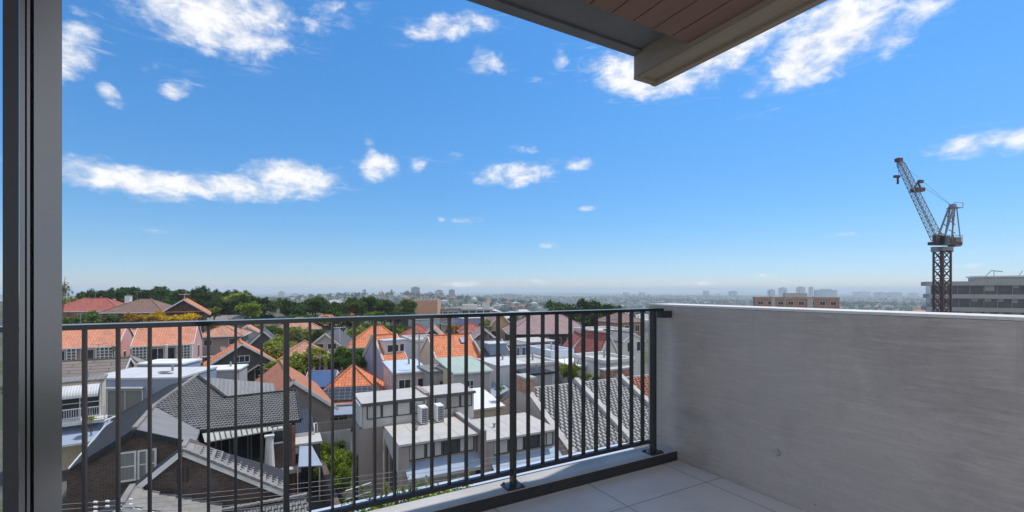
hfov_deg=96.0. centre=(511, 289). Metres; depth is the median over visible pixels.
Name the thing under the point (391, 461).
side window
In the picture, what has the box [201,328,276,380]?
gable house
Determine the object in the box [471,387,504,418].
lean to
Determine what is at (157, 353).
window
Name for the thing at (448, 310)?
grey flat complex
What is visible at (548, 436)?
window
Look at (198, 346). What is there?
window
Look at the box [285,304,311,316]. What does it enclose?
tree
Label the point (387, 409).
upper window
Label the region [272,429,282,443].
window
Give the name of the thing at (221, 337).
taupe house
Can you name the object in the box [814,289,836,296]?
apartment tower
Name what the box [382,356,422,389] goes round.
skillion annex
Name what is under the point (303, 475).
door
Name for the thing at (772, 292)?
apartment tower
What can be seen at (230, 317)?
brown house
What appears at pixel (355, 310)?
tree
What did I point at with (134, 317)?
flowering tree
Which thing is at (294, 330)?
garden tree
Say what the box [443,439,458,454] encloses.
window
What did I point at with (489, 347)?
dormer house
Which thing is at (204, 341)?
window
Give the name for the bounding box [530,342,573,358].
pale blue house
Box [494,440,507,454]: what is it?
window
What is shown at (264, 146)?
sky
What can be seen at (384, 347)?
lilac terrace
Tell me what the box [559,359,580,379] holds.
garden tree
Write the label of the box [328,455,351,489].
garden shrub
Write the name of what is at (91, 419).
garden shrub
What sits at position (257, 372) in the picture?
window
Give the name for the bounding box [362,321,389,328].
garden tree
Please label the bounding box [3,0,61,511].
door jamb
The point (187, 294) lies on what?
belt tree
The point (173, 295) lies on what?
belt tree
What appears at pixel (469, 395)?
upper window
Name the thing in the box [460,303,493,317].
white flat complex
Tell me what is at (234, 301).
belt tree
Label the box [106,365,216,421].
blue grey house
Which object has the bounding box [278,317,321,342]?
red far house
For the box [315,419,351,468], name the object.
garden wall
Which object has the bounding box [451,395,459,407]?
upper window
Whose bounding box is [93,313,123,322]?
bushy tree
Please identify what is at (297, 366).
garden tree
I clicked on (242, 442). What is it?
verandah door
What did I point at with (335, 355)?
garden tree
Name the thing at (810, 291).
apartment tower
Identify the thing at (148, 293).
belt tree
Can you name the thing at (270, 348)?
garden tree
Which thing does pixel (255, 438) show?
verandah door
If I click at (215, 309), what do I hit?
green tree
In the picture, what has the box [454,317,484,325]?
lavender house
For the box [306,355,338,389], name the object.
solar wing
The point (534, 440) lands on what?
window
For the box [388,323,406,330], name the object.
garden tree
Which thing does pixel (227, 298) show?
broad tree
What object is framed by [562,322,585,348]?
dark red gable
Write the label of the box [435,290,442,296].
apartment tower
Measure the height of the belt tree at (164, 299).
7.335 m
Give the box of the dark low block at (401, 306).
[392,304,406,325]
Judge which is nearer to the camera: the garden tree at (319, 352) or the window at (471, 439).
the window at (471, 439)
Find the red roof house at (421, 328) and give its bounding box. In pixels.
[398,323,427,337]
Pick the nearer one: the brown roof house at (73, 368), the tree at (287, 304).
the brown roof house at (73, 368)
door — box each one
[62,391,98,419]
[210,441,215,448]
[221,439,229,453]
[233,436,247,458]
[251,433,263,460]
[299,467,315,493]
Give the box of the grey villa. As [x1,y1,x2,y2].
[439,318,453,333]
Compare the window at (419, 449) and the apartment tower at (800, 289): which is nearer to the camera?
the window at (419, 449)
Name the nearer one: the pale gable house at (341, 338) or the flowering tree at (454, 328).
the pale gable house at (341, 338)
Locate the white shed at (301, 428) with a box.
[295,408,314,436]
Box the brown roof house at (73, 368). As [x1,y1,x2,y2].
[62,343,134,376]
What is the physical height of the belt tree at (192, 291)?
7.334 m
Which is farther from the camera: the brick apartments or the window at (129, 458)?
the brick apartments
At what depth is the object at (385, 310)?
140.08 m
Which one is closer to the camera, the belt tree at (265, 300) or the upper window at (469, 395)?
the upper window at (469, 395)
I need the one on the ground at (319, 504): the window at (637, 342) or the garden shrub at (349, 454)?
the garden shrub at (349, 454)
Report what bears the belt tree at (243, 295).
on the ground at (319, 504)
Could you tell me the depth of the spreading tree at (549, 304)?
124.18 m
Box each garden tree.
[258,357,294,371]
[259,324,279,336]
[263,333,296,351]
[263,340,289,358]
[273,326,294,334]
[277,359,306,373]
[289,326,313,342]
[289,346,329,375]
[303,329,325,342]
[319,351,338,368]
[325,357,341,370]
[334,346,364,368]
[339,354,363,369]
[346,326,366,336]
[358,357,366,367]
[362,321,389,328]
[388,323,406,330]
[392,328,403,334]
[478,319,491,329]
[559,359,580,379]
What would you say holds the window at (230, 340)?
in the taupe house at (221, 337)
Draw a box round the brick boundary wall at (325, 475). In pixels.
[320,461,339,506]
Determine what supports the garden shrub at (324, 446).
on the ground at (319, 504)
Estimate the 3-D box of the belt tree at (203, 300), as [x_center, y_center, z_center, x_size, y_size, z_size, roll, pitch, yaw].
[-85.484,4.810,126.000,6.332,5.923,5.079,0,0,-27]
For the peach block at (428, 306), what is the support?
on the ground at (319, 504)
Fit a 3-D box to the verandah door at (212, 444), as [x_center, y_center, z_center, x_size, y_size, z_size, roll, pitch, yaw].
[-18.236,9.775,28.020,0.427,2.050,0.090,0,0,-27]
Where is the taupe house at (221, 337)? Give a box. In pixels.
[202,325,251,361]
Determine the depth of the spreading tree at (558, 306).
117.19 m
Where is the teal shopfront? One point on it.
(521, 348)
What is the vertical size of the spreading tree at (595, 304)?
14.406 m
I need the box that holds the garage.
[222,493,307,511]
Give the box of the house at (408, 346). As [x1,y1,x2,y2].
[402,334,435,359]
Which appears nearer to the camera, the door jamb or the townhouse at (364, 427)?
the door jamb
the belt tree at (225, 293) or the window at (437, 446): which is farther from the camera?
the belt tree at (225, 293)
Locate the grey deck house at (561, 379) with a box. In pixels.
[554,358,587,383]
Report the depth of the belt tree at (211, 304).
121.56 m
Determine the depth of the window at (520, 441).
26.27 m
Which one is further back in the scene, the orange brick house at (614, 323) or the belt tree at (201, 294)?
the belt tree at (201, 294)
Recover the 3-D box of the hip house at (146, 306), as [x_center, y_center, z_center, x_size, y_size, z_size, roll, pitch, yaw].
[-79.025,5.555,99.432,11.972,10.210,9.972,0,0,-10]
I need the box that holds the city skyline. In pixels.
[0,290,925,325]
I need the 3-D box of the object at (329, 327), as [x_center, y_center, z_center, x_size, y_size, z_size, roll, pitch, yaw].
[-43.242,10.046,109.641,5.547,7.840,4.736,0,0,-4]
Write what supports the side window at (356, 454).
in the townhouse at (364, 427)
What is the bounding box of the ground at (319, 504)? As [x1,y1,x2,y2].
[0,291,925,511]
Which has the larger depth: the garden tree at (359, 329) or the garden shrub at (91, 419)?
the garden tree at (359, 329)
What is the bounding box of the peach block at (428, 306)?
[412,297,440,318]
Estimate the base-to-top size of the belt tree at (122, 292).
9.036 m
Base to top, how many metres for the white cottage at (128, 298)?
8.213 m
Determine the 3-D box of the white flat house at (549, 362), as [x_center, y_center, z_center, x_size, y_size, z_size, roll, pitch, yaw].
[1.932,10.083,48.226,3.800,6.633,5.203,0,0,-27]
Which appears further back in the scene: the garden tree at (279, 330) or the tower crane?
the garden tree at (279, 330)
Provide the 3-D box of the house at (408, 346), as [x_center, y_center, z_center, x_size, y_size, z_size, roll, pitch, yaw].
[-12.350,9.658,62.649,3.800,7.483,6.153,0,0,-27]
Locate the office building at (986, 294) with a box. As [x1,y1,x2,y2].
[921,270,1023,314]
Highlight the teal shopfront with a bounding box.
[504,341,530,355]
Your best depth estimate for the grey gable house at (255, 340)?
74.05 m
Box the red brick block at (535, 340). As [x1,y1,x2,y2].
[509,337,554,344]
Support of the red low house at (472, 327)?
on the ground at (319, 504)
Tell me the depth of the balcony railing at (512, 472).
2.40 m
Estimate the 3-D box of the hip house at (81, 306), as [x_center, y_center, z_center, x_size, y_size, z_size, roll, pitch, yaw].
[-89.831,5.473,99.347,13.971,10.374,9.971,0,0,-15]
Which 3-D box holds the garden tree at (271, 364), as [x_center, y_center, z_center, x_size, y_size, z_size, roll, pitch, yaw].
[-23.102,10.572,46.051,3.448,7.643,4.225,0,0,-1]
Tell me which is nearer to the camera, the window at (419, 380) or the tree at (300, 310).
the window at (419, 380)
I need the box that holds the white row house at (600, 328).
[573,326,628,331]
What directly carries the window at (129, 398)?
in the blue grey house at (134, 385)
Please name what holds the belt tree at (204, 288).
on the ground at (319, 504)
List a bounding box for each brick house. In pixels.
[67,374,302,511]
[598,312,639,335]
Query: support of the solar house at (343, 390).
on the ground at (319, 504)
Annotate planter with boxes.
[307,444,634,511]
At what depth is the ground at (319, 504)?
2107.17 m
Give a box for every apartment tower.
[278,291,284,296]
[411,287,419,294]
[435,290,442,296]
[449,289,454,296]
[500,294,517,297]
[728,291,736,295]
[767,289,774,296]
[778,287,786,296]
[796,287,804,292]
[808,287,812,296]
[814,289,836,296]
[852,292,869,295]
[874,292,885,297]
[886,292,901,297]
[907,293,918,297]
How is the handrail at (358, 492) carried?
on the driveway
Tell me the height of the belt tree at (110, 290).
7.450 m
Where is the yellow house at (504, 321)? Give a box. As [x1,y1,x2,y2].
[484,310,509,340]
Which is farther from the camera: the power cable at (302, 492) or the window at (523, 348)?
the window at (523, 348)
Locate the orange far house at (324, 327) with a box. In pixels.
[318,314,347,332]
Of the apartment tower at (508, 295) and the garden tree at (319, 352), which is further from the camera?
the apartment tower at (508, 295)
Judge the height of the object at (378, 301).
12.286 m
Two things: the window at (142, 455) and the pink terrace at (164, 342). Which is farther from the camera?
the pink terrace at (164, 342)
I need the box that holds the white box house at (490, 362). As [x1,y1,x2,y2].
[476,355,525,398]
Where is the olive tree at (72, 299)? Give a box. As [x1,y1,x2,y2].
[63,295,89,302]
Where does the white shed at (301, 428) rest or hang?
on the ground at (319, 504)
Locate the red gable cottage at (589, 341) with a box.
[574,330,617,353]
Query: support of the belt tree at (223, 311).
on the ground at (319, 504)
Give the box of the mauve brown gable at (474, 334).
[470,326,495,339]
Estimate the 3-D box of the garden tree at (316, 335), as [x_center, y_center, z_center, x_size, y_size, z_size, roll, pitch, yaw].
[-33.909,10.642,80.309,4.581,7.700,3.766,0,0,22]
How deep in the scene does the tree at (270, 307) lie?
124.15 m
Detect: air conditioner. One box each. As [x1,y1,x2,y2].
[417,404,427,424]
[434,403,443,422]
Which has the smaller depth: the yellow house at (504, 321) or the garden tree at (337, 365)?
the garden tree at (337, 365)
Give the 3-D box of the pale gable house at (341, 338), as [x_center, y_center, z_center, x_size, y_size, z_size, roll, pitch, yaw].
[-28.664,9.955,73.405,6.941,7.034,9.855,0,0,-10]
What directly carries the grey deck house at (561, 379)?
on the ground at (319, 504)
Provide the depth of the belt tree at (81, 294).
134.54 m
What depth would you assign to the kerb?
2.72 m
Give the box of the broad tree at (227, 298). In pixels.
[221,292,250,313]
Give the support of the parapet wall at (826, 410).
on the apartment facade
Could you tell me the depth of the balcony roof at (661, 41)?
2.77 m
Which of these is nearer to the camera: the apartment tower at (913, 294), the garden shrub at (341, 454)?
the garden shrub at (341, 454)
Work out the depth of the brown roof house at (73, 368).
46.31 m
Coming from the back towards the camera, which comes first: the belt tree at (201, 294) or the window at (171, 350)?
the belt tree at (201, 294)
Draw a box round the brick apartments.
[752,291,839,308]
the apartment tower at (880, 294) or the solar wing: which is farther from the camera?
the apartment tower at (880, 294)
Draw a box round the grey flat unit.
[417,363,442,385]
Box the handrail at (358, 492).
[346,482,370,502]
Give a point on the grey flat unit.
(438, 376)
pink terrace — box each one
[62,313,133,359]
[130,320,202,362]
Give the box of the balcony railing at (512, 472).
[0,308,671,511]
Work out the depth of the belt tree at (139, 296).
134.57 m
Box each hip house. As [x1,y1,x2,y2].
[62,291,124,322]
[98,298,171,328]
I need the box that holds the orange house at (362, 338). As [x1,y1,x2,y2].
[347,325,399,368]
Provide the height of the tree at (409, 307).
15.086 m
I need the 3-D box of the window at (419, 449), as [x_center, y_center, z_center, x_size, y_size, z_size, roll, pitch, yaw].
[-4.900,8.385,23.783,0.863,0.830,0.060,0,0,-27]
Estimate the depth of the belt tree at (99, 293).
134.32 m
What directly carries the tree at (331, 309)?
on the ground at (319, 504)
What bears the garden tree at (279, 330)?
on the ground at (319, 504)
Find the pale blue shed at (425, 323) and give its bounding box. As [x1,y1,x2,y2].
[408,318,440,328]
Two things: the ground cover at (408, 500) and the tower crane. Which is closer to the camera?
the ground cover at (408, 500)
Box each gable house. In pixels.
[162,291,211,332]
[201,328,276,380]
[248,327,276,358]
[254,347,338,430]
[313,328,351,373]
[420,321,479,364]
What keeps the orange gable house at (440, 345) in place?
on the ground at (319, 504)
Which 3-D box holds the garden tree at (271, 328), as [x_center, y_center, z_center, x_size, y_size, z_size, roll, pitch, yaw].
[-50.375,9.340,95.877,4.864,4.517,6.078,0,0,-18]
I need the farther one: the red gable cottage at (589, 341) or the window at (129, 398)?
the red gable cottage at (589, 341)
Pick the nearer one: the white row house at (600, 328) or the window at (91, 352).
the window at (91, 352)
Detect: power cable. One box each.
[62,429,646,504]
[62,436,638,509]
[92,455,563,511]
[157,445,645,511]
[216,491,398,511]
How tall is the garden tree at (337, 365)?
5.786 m
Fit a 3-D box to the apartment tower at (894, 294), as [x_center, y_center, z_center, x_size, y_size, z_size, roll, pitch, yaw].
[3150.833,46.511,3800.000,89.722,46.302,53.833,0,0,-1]
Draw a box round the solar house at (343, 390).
[322,364,384,426]
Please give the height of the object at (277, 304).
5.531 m
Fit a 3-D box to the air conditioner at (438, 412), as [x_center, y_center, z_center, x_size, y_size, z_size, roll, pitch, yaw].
[-4.338,7.310,27.318,0.420,0.980,0.780,0,0,-27]
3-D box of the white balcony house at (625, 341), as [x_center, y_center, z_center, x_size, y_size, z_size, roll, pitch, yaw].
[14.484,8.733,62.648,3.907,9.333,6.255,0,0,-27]
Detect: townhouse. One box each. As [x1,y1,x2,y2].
[356,388,484,500]
[415,383,561,474]
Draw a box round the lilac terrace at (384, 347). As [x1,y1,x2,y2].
[362,333,407,380]
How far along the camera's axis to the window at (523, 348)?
64.26 m
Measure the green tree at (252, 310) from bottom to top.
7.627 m
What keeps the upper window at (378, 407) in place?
in the townhouse at (364, 427)
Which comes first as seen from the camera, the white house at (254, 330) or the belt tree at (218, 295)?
the white house at (254, 330)
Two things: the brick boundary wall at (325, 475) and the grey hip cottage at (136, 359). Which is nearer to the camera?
the brick boundary wall at (325, 475)
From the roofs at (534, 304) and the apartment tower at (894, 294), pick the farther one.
the apartment tower at (894, 294)
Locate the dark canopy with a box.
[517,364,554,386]
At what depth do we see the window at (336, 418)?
42.78 m
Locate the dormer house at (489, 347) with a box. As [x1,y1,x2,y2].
[473,326,509,357]
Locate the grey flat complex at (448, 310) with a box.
[440,307,461,320]
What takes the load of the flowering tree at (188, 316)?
on the ground at (319, 504)
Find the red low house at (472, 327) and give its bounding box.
[457,321,478,333]
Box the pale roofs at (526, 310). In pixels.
[269,295,925,330]
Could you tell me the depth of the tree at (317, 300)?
126.19 m
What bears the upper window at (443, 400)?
in the townhouse at (457, 399)
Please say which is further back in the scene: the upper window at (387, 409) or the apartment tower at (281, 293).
the apartment tower at (281, 293)
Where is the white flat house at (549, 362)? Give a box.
[506,353,554,384]
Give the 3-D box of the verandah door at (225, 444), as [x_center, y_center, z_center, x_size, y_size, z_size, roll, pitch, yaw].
[-17.614,9.775,28.337,0.504,2.050,0.090,0,0,-27]
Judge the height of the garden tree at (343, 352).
7.102 m
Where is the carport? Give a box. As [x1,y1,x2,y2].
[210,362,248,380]
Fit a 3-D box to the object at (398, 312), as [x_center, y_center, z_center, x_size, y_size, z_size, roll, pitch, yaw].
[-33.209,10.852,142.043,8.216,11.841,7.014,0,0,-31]
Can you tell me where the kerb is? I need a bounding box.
[367,444,676,511]
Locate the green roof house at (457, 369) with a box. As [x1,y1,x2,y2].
[435,356,492,393]
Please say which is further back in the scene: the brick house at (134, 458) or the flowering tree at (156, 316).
the flowering tree at (156, 316)
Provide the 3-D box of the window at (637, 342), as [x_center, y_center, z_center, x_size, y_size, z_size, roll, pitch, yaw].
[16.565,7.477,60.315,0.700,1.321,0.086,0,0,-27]
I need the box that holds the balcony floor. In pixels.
[483,460,805,511]
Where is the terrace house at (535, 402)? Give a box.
[501,366,648,455]
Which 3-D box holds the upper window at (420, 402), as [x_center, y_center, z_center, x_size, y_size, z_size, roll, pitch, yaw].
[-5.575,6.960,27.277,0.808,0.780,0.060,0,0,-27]
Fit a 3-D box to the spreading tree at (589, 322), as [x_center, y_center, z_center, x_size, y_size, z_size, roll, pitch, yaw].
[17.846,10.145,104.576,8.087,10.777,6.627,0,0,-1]
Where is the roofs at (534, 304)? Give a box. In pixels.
[0,293,924,318]
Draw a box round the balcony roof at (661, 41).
[467,0,826,86]
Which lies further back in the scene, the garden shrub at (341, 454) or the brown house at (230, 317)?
the brown house at (230, 317)
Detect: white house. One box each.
[242,325,259,341]
[572,349,635,380]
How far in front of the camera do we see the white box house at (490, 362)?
43.83 m
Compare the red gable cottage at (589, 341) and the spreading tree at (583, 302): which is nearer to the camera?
the red gable cottage at (589, 341)
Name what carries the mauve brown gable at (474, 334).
on the ground at (319, 504)
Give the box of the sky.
[0,0,1023,292]
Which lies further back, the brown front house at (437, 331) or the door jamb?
the brown front house at (437, 331)
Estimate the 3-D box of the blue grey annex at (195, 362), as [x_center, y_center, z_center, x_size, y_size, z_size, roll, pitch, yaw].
[-35.243,10.144,47.495,4.500,6.511,3.203,0,0,-4]
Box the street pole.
[415,330,425,368]
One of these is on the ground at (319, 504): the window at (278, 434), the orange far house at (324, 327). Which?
the orange far house at (324, 327)
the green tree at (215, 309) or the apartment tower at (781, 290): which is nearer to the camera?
the green tree at (215, 309)
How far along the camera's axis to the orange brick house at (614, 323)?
96.88 m
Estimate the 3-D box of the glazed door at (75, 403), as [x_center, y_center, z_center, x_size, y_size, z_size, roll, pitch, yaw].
[-30.965,8.152,33.021,2.200,2.121,0.086,0,0,-36]
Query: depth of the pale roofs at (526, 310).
965.57 m
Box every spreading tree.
[544,299,567,309]
[548,302,585,320]
[574,313,603,326]
[575,298,592,309]
[585,298,616,318]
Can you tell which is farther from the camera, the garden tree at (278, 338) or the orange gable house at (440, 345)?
the garden tree at (278, 338)
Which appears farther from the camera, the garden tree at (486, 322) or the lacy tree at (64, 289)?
the garden tree at (486, 322)
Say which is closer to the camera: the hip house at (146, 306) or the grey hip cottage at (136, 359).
the grey hip cottage at (136, 359)
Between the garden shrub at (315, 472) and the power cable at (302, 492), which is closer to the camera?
the power cable at (302, 492)
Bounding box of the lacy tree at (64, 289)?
[62,280,73,316]
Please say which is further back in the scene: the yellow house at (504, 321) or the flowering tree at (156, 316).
the yellow house at (504, 321)
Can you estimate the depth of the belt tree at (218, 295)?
131.55 m
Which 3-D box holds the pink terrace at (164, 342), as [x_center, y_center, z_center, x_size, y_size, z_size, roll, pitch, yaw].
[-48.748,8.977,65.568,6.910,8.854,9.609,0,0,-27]
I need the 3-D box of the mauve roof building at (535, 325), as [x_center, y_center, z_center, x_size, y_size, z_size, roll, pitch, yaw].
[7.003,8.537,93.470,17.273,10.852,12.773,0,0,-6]
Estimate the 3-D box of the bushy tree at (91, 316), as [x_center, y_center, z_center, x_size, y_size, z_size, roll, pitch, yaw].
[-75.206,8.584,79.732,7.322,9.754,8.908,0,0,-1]
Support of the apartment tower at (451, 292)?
on the ground at (319, 504)
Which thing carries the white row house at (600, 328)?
on the ground at (319, 504)
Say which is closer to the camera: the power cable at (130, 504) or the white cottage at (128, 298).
the power cable at (130, 504)
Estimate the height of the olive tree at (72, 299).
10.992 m
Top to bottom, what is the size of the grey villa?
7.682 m
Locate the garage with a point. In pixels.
(302, 506)
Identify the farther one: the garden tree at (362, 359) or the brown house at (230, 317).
the brown house at (230, 317)
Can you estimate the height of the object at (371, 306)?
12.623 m
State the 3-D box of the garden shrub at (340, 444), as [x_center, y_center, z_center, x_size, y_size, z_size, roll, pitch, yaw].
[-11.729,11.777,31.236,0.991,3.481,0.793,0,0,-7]
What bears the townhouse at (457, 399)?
on the ground at (319, 504)
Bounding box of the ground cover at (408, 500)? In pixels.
[289,473,472,511]
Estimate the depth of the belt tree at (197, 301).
122.16 m
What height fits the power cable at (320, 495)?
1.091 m
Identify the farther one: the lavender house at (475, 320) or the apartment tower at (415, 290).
the apartment tower at (415, 290)
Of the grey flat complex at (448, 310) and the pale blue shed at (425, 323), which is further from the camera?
the grey flat complex at (448, 310)
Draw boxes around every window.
[80,349,94,358]
[107,390,142,415]
[121,450,136,482]
[137,448,156,479]
[152,348,163,359]
[168,347,174,358]
[197,344,199,357]
[203,339,211,345]
[228,338,233,344]
[237,355,249,362]
[255,369,259,378]
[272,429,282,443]
[314,366,323,369]
[327,343,336,349]
[334,415,347,425]
[356,454,356,500]
[367,405,381,419]
[382,403,392,417]
[385,446,387,481]
[387,344,403,352]
[390,454,392,490]
[397,401,410,415]
[398,379,410,388]
[409,444,424,460]
[411,400,424,413]
[417,378,422,386]
[426,442,441,457]
[435,396,446,408]
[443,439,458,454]
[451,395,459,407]
[459,437,473,452]
[460,394,471,406]
[468,380,473,387]
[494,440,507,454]
[509,437,523,452]
[522,347,525,354]
[524,435,538,449]
[539,432,552,446]
[636,341,639,351]
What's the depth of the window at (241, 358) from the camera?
54.07 m
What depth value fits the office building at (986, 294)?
106.66 m
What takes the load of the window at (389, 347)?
in the lilac terrace at (384, 347)
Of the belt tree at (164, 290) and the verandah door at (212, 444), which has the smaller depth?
the verandah door at (212, 444)
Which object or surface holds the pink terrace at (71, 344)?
on the ground at (319, 504)
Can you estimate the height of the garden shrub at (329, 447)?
3.029 m
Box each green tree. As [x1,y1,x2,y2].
[207,306,221,319]
[234,301,262,324]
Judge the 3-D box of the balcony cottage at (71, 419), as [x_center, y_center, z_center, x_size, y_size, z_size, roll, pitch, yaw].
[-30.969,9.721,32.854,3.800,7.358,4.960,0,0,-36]
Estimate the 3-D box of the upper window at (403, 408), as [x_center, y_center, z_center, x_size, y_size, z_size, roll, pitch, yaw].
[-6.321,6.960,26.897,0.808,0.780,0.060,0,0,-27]
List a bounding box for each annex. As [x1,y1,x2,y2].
[135,356,201,366]
[295,423,322,499]
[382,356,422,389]
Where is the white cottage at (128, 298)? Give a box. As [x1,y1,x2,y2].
[100,294,131,302]
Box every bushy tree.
[62,310,102,323]
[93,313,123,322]
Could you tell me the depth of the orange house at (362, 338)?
73.51 m
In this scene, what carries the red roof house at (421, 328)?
on the ground at (319, 504)
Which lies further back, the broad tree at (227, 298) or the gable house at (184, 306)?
the broad tree at (227, 298)
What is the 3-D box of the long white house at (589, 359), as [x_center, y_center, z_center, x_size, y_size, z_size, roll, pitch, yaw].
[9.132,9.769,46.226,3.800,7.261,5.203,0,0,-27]
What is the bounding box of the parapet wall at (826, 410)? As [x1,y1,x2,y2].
[648,303,1023,511]
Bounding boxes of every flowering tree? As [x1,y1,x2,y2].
[119,311,146,328]
[143,310,173,321]
[168,313,201,320]
[444,324,461,333]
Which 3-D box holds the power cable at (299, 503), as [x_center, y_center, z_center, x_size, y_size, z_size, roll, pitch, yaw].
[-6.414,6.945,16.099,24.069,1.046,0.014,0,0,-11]
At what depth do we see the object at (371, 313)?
108.92 m
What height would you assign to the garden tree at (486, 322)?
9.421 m
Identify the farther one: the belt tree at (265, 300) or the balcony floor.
the belt tree at (265, 300)
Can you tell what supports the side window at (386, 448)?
in the townhouse at (364, 427)
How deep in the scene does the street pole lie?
44.95 m
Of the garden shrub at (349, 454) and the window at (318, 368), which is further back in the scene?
the window at (318, 368)
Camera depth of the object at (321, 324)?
104.13 m
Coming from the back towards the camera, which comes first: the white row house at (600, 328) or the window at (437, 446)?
the white row house at (600, 328)
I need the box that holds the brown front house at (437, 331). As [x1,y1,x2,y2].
[425,323,443,334]
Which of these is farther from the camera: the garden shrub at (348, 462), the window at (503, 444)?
the garden shrub at (348, 462)
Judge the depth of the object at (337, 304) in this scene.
131.42 m
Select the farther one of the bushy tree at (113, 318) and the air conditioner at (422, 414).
the bushy tree at (113, 318)
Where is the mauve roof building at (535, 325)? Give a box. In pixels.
[502,314,579,346]
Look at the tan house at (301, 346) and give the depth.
60.06 m
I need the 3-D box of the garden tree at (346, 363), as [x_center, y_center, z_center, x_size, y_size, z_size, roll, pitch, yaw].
[-18.466,10.774,53.031,2.296,6.545,2.802,0,0,27]
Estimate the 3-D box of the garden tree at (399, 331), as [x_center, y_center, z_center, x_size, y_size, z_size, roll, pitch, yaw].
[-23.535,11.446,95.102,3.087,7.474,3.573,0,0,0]
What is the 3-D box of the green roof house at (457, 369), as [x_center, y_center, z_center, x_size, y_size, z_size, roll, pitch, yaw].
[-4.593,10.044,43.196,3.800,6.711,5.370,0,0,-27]
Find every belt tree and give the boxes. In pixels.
[76,288,97,298]
[93,290,114,298]
[103,287,117,295]
[111,286,139,299]
[130,290,145,298]
[141,287,161,297]
[151,286,170,297]
[157,295,176,304]
[165,290,182,300]
[176,289,192,299]
[178,286,201,300]
[186,297,200,304]
[194,290,217,299]
[198,285,210,291]
[199,297,210,309]
[203,300,225,311]
[211,298,231,314]
[212,293,222,298]
[221,290,230,296]
[228,295,249,314]
[235,294,251,314]
[253,297,271,307]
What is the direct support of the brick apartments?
on the ground at (319, 504)
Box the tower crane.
[893,158,962,312]
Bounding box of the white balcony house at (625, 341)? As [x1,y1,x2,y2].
[601,319,645,375]
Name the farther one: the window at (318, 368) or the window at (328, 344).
the window at (328, 344)
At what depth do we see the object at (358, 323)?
103.95 m
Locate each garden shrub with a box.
[88,405,95,444]
[312,466,330,485]
[320,442,336,461]
[321,447,346,468]
[323,443,340,456]
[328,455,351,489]
[330,470,346,494]
[334,437,346,447]
[339,456,351,468]
[340,465,351,496]
[346,450,351,461]
[494,378,504,401]
[578,371,591,380]
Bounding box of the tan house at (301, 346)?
[277,329,329,374]
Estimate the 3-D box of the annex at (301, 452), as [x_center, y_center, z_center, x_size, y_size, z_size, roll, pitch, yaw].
[-13.592,12.120,30.280,1.843,4.961,5.900,0,0,-27]
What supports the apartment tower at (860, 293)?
on the ground at (319, 504)
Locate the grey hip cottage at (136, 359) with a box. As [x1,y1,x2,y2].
[126,354,147,366]
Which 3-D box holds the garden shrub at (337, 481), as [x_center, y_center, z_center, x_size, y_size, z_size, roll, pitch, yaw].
[-10.836,12.142,28.667,1.444,1.943,1.506,0,0,4]
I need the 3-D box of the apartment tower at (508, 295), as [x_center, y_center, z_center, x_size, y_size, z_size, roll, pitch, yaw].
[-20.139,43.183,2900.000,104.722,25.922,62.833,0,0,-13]
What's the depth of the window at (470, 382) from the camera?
40.87 m
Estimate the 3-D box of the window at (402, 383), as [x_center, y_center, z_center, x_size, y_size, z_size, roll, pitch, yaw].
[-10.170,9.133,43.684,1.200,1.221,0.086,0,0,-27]
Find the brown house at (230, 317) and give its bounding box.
[207,315,251,328]
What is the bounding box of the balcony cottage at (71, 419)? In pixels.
[62,370,112,470]

